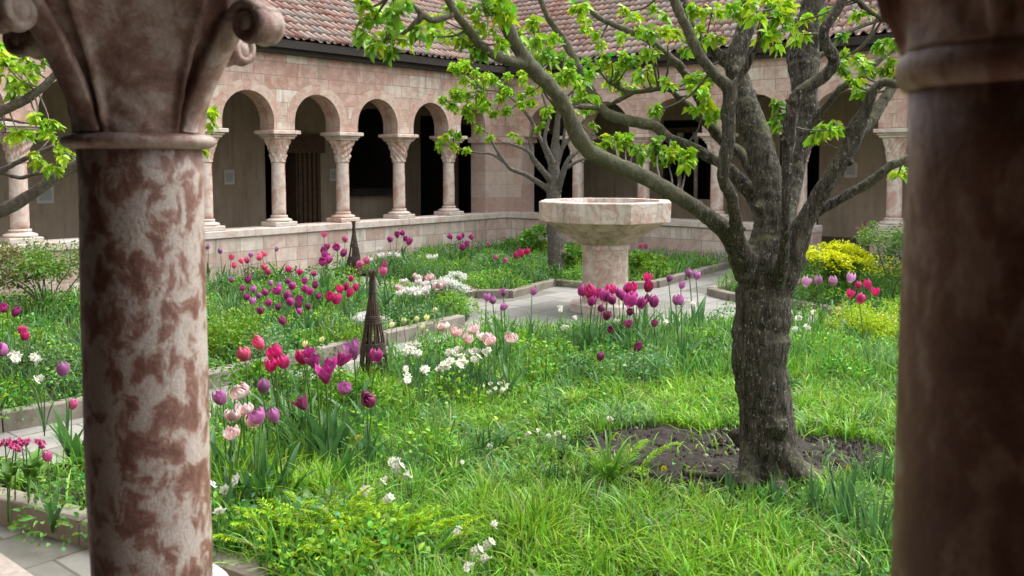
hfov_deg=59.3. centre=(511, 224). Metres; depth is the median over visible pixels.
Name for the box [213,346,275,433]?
tulip
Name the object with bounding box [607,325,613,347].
tulip
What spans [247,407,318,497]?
tulip
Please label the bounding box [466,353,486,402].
daffodil
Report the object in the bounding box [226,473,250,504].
daffodil
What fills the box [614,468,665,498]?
leaf clump
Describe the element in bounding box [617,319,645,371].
tulip
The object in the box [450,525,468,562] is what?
daffodil
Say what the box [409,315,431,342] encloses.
tulip
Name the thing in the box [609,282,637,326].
tulip
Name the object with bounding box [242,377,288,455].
tulip
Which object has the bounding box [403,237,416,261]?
tulip
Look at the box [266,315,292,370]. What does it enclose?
tulip
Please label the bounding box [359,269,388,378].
wicker cone
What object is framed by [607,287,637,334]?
tulip
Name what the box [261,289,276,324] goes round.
tulip
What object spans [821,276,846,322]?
tulip
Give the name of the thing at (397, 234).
tulip
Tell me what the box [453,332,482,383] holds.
tulip
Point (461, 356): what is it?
daffodil
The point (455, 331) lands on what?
tulip
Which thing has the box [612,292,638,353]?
tulip
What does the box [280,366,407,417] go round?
leafy perennial
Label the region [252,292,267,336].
tulip
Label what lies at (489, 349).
daffodil
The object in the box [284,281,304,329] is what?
tulip
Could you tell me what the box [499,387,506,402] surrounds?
daffodil
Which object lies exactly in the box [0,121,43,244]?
stone column
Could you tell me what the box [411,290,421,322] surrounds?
tulip
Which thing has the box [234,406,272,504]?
tulip
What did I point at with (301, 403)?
tulip
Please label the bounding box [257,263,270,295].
tulip
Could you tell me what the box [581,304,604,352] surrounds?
tulip
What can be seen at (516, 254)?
tulip
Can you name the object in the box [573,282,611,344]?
tulip
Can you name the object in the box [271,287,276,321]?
tulip
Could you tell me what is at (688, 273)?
tulip
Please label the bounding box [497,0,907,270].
cloister gallery
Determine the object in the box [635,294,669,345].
tulip
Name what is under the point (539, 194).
doorway
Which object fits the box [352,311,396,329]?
candytuft
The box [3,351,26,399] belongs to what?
daffodil
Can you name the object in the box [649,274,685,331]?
tulip
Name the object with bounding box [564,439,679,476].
feathery plant
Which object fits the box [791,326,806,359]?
daffodil
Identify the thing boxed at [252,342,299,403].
tulip
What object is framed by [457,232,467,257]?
tulip
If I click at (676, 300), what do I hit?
tulip
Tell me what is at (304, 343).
tulip
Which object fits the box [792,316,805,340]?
daffodil
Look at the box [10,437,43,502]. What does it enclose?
primula
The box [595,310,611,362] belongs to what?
tulip
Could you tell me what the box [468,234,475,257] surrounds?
tulip
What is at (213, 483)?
daffodil
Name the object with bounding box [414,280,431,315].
tulip
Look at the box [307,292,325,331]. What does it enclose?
tulip
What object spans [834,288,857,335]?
tulip
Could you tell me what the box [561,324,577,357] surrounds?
daffodil
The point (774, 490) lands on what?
bulb leaves
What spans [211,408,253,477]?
tulip
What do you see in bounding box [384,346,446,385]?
daffodil leaves
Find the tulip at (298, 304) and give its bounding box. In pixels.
[291,300,304,340]
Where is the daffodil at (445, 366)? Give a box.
[436,360,457,401]
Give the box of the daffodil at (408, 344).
[395,342,423,389]
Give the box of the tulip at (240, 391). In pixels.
[219,381,269,466]
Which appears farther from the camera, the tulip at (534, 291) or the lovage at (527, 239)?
the lovage at (527, 239)
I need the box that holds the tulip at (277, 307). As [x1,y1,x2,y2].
[265,303,288,343]
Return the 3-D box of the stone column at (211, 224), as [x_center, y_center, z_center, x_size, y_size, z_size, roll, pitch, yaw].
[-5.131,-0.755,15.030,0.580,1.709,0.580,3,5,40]
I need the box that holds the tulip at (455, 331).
[448,325,468,377]
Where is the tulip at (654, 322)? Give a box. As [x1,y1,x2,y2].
[647,319,672,364]
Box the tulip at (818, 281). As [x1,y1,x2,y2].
[803,274,830,324]
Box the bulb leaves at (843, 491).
[822,460,874,535]
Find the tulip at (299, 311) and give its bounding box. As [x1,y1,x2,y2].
[289,308,310,349]
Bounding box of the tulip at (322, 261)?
[307,257,331,306]
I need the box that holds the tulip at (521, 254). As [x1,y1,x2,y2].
[518,250,528,279]
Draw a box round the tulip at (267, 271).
[265,268,271,298]
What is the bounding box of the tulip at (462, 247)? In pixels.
[457,243,468,274]
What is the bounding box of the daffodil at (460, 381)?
[447,359,469,401]
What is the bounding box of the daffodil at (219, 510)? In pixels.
[212,506,228,552]
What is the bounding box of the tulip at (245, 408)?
[222,402,268,475]
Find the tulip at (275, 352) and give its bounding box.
[252,344,290,418]
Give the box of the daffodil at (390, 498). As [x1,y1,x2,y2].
[382,492,398,513]
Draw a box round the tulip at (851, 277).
[841,271,855,319]
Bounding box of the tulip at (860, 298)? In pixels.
[848,293,870,344]
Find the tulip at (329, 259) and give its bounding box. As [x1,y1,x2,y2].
[319,255,342,302]
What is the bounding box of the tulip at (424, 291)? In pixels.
[415,288,431,321]
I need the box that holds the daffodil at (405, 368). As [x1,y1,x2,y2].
[394,365,419,397]
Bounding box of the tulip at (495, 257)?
[485,254,497,284]
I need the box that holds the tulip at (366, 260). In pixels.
[361,256,376,302]
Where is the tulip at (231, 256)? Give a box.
[219,254,234,286]
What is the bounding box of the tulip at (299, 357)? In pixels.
[277,349,336,417]
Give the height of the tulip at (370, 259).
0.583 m
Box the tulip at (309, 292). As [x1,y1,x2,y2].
[299,287,314,331]
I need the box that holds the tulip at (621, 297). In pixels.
[607,291,637,337]
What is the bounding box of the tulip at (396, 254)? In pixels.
[391,251,401,281]
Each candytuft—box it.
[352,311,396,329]
[419,270,472,299]
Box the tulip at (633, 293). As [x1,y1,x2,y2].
[622,290,648,339]
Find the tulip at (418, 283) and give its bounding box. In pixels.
[408,279,429,307]
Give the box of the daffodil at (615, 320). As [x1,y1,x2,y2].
[608,318,622,347]
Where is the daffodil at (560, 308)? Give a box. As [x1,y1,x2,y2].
[555,305,562,329]
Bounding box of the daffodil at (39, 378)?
[20,373,58,435]
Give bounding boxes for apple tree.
[0,41,221,217]
[350,0,906,502]
[434,58,610,275]
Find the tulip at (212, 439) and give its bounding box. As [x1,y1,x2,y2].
[210,425,247,476]
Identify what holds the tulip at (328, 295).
on the soil at (50, 391)
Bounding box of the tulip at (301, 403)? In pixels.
[283,392,316,464]
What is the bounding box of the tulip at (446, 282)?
[435,279,452,317]
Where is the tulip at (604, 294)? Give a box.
[583,288,614,344]
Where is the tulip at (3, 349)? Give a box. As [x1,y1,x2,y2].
[0,342,8,401]
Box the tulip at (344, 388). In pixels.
[336,380,351,453]
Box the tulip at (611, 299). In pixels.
[593,294,624,346]
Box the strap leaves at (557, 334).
[514,320,588,353]
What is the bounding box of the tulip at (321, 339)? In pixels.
[319,337,332,366]
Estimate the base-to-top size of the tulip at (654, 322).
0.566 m
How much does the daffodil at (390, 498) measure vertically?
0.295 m
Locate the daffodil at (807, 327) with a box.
[798,324,818,349]
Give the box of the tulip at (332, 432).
[303,358,366,460]
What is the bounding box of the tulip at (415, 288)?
[410,285,421,320]
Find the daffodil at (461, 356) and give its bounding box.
[456,353,476,387]
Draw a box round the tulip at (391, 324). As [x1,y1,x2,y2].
[386,322,393,355]
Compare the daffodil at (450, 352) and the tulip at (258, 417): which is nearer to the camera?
the tulip at (258, 417)
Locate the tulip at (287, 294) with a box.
[275,289,297,334]
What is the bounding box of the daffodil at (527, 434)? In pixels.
[524,431,533,449]
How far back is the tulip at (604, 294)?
8.96 m
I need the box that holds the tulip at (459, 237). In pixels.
[454,235,465,259]
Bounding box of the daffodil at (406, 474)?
[397,470,420,507]
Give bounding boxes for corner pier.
[468,137,536,212]
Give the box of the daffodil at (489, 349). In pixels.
[478,346,498,381]
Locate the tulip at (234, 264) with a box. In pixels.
[229,262,240,293]
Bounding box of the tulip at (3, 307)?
[0,302,10,344]
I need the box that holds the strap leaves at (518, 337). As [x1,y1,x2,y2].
[475,318,550,352]
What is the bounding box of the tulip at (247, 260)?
[242,256,253,283]
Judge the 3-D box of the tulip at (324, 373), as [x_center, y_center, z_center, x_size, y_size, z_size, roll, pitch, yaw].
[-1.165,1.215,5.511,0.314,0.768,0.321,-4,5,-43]
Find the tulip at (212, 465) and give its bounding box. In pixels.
[209,413,223,481]
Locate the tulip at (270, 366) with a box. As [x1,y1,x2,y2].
[264,357,295,431]
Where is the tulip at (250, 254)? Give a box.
[248,251,264,285]
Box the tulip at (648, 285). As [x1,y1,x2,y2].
[631,279,662,330]
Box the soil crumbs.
[549,424,893,497]
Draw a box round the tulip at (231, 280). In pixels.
[223,276,247,316]
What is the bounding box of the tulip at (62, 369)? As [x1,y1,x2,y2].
[45,360,80,430]
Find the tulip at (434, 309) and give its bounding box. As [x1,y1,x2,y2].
[427,307,442,335]
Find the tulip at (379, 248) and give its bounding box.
[371,246,381,275]
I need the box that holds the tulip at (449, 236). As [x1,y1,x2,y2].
[445,233,456,259]
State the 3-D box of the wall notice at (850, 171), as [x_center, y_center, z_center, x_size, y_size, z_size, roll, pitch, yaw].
[7.153,-1.150,18.999,0.260,0.309,0.024,3,5,40]
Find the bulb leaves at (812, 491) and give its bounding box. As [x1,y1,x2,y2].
[782,464,837,517]
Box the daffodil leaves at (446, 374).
[425,354,490,402]
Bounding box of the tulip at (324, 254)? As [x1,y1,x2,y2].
[315,251,330,292]
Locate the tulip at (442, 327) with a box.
[427,321,449,376]
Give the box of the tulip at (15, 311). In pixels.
[3,306,26,351]
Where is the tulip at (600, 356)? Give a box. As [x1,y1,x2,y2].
[586,351,606,394]
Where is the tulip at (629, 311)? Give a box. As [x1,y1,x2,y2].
[607,308,643,352]
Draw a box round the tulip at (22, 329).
[11,325,32,382]
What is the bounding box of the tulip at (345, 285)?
[335,281,357,321]
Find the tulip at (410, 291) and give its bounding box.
[401,287,419,324]
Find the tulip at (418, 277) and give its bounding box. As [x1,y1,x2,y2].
[406,273,422,312]
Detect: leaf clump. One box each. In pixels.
[563,414,654,483]
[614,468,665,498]
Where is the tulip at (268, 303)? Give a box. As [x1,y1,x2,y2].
[259,298,274,332]
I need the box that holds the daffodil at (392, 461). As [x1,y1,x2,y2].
[380,456,402,494]
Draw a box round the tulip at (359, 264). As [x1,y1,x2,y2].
[343,260,365,313]
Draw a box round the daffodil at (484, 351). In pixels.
[473,348,497,394]
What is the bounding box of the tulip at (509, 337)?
[499,331,528,391]
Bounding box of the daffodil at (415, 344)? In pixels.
[411,341,428,378]
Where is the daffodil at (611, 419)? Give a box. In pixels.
[607,416,616,434]
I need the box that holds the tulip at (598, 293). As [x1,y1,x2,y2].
[580,288,604,329]
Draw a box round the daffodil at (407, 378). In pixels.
[397,373,420,413]
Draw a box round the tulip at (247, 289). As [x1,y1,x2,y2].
[234,274,252,305]
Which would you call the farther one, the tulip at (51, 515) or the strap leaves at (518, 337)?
the strap leaves at (518, 337)
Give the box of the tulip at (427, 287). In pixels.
[421,285,433,313]
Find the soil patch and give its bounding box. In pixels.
[565,425,888,503]
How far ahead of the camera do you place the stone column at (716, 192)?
17.42 m
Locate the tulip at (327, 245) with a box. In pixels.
[315,243,335,277]
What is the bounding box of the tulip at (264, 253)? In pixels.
[258,250,271,283]
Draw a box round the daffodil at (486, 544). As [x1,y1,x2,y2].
[478,537,498,573]
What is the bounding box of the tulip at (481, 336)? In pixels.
[468,330,496,387]
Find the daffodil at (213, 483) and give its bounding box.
[210,480,222,527]
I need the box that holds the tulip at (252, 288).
[246,285,256,320]
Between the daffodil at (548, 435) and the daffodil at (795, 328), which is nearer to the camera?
the daffodil at (548, 435)
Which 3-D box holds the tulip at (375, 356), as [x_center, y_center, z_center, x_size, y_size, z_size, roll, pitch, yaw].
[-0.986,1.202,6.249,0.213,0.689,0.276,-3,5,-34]
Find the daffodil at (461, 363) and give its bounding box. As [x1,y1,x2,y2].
[454,358,480,403]
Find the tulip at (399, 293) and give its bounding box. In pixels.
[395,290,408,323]
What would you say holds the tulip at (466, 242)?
on the soil at (363, 272)
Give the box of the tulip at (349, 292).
[342,287,354,336]
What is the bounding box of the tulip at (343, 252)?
[328,248,353,294]
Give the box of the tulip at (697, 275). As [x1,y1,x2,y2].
[677,271,723,329]
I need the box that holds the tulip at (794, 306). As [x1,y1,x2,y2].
[792,279,799,321]
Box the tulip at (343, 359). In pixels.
[309,348,379,444]
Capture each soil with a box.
[0,279,468,409]
[329,250,708,288]
[727,287,895,314]
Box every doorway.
[265,144,271,218]
[420,115,442,215]
[458,125,470,212]
[533,134,572,211]
[780,135,819,224]
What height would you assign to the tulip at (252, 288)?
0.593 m
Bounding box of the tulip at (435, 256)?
[429,254,437,279]
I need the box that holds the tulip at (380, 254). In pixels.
[376,252,384,287]
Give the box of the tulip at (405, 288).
[399,286,409,317]
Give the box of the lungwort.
[0,336,81,386]
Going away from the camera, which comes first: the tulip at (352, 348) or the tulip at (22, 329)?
the tulip at (352, 348)
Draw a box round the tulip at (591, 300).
[578,295,606,352]
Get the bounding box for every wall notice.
[36,186,53,203]
[224,170,234,184]
[329,169,335,180]
[844,163,857,177]
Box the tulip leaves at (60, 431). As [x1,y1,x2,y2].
[43,409,83,465]
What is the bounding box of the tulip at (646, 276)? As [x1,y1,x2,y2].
[635,272,655,322]
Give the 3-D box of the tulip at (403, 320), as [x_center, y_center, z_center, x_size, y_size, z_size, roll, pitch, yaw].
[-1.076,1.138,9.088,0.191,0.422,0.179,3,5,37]
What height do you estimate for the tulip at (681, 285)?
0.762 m
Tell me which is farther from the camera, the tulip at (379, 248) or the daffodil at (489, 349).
the tulip at (379, 248)
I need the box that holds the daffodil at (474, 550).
[462,543,487,575]
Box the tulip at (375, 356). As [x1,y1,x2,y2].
[348,348,391,433]
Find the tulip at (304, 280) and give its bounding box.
[301,277,308,317]
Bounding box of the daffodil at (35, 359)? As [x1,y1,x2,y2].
[24,354,46,400]
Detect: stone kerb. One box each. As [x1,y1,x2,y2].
[0,314,464,432]
[0,487,277,575]
[457,261,730,298]
[707,279,898,325]
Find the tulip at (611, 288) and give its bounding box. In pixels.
[601,282,615,325]
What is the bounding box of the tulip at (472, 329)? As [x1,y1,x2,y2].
[461,323,486,381]
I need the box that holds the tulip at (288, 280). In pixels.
[277,277,293,319]
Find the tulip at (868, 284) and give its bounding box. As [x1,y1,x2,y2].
[864,278,879,315]
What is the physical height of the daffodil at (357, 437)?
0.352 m
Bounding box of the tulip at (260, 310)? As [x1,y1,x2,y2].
[256,307,277,346]
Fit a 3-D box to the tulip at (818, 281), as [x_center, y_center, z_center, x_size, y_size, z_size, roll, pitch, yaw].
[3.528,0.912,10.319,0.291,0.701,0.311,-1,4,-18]
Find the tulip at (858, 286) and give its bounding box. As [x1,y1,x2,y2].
[846,280,865,320]
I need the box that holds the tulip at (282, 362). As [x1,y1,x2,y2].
[276,354,304,431]
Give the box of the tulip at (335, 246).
[330,243,343,280]
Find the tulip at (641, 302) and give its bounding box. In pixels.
[622,296,649,352]
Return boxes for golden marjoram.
[207,306,318,363]
[313,318,380,348]
[823,299,899,338]
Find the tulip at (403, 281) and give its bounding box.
[395,278,411,309]
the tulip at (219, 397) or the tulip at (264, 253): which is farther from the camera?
the tulip at (264, 253)
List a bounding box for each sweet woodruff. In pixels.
[0,467,85,514]
[212,495,275,552]
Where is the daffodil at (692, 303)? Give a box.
[687,301,697,326]
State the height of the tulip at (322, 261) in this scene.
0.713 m
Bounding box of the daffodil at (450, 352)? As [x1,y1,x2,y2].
[440,348,463,378]
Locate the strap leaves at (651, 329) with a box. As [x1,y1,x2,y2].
[601,326,676,353]
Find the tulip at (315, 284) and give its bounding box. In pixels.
[308,280,323,322]
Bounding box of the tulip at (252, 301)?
[244,297,266,338]
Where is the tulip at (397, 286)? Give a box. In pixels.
[391,283,402,313]
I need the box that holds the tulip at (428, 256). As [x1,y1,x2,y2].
[418,254,440,278]
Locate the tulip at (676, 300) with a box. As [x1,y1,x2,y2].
[655,295,706,357]
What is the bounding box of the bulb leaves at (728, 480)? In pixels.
[703,469,750,504]
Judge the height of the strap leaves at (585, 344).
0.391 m
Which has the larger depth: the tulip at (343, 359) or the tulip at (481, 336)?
the tulip at (481, 336)
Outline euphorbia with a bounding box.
[801,239,900,286]
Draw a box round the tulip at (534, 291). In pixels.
[516,286,539,347]
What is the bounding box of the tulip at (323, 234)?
[318,230,336,268]
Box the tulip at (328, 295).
[322,291,336,333]
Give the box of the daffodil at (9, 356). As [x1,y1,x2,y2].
[1,350,31,391]
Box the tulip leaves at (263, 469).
[221,435,308,503]
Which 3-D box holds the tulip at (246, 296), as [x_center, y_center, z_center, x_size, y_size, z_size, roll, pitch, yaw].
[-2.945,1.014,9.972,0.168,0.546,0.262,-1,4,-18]
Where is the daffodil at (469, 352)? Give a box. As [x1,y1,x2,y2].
[457,348,479,390]
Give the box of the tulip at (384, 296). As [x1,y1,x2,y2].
[376,260,394,307]
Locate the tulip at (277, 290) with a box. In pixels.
[270,285,284,327]
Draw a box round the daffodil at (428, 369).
[413,365,435,399]
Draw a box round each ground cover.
[0,261,482,424]
[0,301,898,575]
[327,236,730,292]
[714,260,900,316]
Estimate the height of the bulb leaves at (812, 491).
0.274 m
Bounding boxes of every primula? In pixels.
[0,437,21,521]
[0,443,26,525]
[2,436,20,499]
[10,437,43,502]
[13,439,41,500]
[21,438,46,502]
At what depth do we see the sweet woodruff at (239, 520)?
4.55 m
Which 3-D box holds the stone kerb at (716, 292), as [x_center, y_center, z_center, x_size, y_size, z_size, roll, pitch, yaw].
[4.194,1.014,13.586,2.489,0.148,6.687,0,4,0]
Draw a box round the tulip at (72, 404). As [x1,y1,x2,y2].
[51,398,82,457]
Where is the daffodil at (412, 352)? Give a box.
[403,346,420,388]
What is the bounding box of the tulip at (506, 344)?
[484,303,531,367]
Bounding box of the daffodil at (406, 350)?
[394,345,416,388]
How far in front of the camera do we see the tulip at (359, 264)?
11.53 m
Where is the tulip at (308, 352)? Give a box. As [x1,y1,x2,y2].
[281,345,325,426]
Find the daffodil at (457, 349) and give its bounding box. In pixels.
[453,345,468,385]
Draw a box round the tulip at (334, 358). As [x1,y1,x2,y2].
[303,355,349,437]
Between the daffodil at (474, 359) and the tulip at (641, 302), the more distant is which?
the tulip at (641, 302)
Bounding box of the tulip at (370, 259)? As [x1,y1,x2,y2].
[360,257,376,288]
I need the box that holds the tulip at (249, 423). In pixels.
[219,414,277,496]
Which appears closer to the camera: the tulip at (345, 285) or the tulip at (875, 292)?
the tulip at (875, 292)
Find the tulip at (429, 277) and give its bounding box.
[423,273,439,312]
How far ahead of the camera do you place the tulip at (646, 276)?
10.27 m
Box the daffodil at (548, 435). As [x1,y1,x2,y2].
[544,434,551,448]
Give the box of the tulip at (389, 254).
[386,252,395,283]
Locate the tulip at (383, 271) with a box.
[377,267,403,315]
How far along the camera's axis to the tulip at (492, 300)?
8.53 m
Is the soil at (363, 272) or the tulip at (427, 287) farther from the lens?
the soil at (363, 272)
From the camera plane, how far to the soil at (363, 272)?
15.66 m
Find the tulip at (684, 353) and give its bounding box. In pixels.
[668,294,693,365]
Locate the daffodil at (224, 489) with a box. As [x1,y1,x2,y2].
[212,484,236,522]
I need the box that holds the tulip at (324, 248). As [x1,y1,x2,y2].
[317,246,332,286]
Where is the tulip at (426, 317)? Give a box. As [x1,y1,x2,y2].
[424,314,428,346]
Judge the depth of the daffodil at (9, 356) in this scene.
7.31 m
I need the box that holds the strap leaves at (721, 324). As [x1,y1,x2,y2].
[695,318,732,346]
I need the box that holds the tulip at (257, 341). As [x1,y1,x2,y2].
[228,335,268,408]
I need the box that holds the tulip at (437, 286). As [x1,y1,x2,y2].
[429,281,445,317]
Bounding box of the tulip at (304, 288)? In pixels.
[295,284,313,320]
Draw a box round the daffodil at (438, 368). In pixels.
[428,365,451,403]
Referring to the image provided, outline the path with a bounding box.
[0,268,845,575]
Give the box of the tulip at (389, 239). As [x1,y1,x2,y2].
[385,236,393,260]
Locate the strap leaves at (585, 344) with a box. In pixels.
[561,323,628,355]
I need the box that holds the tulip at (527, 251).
[519,248,529,272]
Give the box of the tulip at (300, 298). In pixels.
[295,294,315,333]
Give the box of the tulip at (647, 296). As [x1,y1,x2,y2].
[644,294,649,330]
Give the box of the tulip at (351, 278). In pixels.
[346,275,355,311]
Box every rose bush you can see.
[0,237,78,312]
[852,220,903,297]
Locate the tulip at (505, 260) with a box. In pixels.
[501,257,509,288]
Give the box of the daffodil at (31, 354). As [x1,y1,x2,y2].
[17,351,47,394]
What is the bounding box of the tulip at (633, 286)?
[616,280,648,338]
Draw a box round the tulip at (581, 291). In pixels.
[578,284,596,346]
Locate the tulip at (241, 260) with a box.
[238,257,255,291]
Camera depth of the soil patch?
6.04 m
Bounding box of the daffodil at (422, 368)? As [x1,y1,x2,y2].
[412,365,433,405]
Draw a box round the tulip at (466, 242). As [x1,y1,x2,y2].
[459,240,472,270]
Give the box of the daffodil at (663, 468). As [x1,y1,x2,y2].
[658,465,669,500]
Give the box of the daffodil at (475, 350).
[467,347,489,385]
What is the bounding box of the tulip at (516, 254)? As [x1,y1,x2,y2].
[510,251,521,282]
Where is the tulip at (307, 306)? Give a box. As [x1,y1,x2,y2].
[299,303,317,337]
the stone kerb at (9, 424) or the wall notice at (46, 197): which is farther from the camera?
the wall notice at (46, 197)
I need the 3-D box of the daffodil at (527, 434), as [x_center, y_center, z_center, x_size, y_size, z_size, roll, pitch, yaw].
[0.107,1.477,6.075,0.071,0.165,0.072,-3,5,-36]
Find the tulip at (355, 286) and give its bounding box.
[347,283,362,312]
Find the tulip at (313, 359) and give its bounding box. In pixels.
[301,352,341,452]
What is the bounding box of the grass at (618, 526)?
[0,308,898,575]
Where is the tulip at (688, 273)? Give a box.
[671,267,705,324]
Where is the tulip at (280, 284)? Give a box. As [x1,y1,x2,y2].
[272,282,291,317]
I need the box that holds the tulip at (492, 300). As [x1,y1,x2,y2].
[488,295,511,361]
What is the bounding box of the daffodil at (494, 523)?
[482,519,503,555]
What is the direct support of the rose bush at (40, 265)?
on the soil at (50, 391)
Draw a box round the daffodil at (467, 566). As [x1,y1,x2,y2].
[463,562,479,575]
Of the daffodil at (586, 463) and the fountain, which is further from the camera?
the fountain
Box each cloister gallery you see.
[0,0,506,302]
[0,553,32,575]
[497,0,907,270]
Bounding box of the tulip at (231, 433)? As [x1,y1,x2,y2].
[211,424,256,519]
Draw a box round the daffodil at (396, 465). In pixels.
[386,460,406,491]
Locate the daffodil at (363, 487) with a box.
[360,485,380,504]
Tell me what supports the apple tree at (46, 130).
on the soil at (50, 391)
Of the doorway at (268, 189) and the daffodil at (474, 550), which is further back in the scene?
the doorway at (268, 189)
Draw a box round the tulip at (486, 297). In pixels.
[474,293,490,348]
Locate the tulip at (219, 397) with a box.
[210,389,274,510]
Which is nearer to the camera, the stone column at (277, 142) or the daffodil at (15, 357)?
the daffodil at (15, 357)
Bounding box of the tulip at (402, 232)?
[397,230,406,255]
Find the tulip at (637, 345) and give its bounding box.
[630,341,641,374]
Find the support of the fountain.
on the path
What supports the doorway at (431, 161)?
in the cloister gallery at (312, 74)
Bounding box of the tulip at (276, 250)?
[267,247,287,280]
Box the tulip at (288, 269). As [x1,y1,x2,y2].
[284,265,295,296]
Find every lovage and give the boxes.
[514,223,547,254]
[563,242,582,266]
[628,248,674,276]
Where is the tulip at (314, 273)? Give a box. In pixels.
[301,271,316,308]
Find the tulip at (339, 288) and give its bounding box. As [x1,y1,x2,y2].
[325,284,345,325]
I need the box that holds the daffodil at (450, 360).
[440,356,462,400]
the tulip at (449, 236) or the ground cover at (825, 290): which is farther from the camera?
the tulip at (449, 236)
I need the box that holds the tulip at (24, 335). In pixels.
[8,331,42,393]
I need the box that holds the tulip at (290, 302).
[282,297,303,342]
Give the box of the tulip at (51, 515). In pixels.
[30,449,66,533]
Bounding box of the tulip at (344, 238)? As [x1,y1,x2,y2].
[332,236,350,273]
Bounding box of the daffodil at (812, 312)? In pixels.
[805,310,825,332]
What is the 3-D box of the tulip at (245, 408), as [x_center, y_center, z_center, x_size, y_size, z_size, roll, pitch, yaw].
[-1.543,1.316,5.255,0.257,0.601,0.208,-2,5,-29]
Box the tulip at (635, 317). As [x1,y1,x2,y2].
[635,303,641,331]
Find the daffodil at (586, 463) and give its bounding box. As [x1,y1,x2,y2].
[582,447,591,475]
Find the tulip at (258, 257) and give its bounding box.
[253,255,262,285]
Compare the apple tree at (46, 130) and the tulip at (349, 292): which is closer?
the apple tree at (46, 130)
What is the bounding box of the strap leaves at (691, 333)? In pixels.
[656,318,727,351]
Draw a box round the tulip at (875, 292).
[866,287,884,325]
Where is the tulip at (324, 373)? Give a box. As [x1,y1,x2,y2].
[289,362,346,464]
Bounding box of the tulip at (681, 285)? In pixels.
[664,281,698,329]
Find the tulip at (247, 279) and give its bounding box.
[244,276,250,314]
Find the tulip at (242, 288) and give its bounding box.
[234,285,245,315]
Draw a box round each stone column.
[0,0,284,575]
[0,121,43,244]
[203,128,228,231]
[254,130,300,226]
[320,132,363,222]
[378,134,418,218]
[429,136,466,215]
[560,136,596,197]
[632,134,659,198]
[697,133,738,220]
[779,132,815,224]
[873,128,906,229]
[876,0,1023,575]
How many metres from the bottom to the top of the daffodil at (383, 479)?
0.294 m
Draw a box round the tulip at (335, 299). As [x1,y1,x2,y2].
[327,292,353,334]
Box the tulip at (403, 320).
[395,318,413,346]
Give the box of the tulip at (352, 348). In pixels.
[323,337,375,429]
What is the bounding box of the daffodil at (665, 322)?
[659,319,675,349]
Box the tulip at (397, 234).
[391,231,400,251]
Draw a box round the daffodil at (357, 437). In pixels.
[341,434,369,475]
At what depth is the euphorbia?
12.39 m
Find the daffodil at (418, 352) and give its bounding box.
[408,349,431,392]
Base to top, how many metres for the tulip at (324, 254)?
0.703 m
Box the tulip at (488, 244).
[480,242,490,263]
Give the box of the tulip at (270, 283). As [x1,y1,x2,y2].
[261,280,285,313]
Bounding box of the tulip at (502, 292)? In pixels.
[490,287,522,338]
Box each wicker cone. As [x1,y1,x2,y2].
[346,221,361,278]
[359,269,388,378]
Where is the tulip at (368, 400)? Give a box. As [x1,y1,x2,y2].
[341,392,380,466]
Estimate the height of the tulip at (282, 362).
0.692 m
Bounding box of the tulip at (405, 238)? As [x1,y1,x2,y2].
[397,235,410,258]
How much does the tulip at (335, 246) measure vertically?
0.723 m
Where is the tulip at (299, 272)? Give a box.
[293,269,304,295]
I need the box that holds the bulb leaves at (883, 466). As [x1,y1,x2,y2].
[847,434,894,490]
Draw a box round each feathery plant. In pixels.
[212,484,444,575]
[254,498,489,575]
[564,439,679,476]
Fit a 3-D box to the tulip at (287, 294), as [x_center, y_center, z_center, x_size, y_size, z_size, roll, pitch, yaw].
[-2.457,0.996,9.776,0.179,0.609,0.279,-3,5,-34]
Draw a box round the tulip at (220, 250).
[212,247,228,285]
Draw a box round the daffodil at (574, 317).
[566,315,581,342]
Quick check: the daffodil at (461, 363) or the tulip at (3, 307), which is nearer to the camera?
the daffodil at (461, 363)
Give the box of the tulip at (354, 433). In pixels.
[345,389,386,460]
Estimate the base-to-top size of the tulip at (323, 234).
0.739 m
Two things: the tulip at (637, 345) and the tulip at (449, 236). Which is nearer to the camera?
the tulip at (637, 345)
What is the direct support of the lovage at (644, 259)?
on the soil at (363, 272)
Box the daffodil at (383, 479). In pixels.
[371,476,393,510]
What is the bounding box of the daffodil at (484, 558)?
[474,553,502,575]
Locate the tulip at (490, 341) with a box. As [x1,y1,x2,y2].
[483,335,504,392]
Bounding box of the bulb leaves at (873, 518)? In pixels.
[841,473,892,552]
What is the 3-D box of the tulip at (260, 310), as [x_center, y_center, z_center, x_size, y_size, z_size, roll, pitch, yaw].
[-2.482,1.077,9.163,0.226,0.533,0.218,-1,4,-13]
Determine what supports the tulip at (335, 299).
on the soil at (50, 391)
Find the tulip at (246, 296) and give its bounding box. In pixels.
[238,293,252,322]
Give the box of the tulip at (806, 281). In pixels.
[793,275,811,325]
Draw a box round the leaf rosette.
[0,448,69,489]
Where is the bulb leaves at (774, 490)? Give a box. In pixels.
[746,473,787,511]
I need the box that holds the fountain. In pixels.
[539,198,670,314]
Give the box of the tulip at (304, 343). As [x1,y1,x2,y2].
[295,340,320,374]
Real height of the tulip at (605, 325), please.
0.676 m
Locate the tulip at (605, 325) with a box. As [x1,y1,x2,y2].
[595,295,620,334]
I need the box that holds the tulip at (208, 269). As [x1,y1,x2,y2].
[205,244,210,281]
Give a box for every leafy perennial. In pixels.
[223,353,350,402]
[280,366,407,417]
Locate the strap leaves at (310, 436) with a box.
[262,392,351,457]
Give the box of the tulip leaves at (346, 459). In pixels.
[333,446,355,489]
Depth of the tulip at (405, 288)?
10.79 m

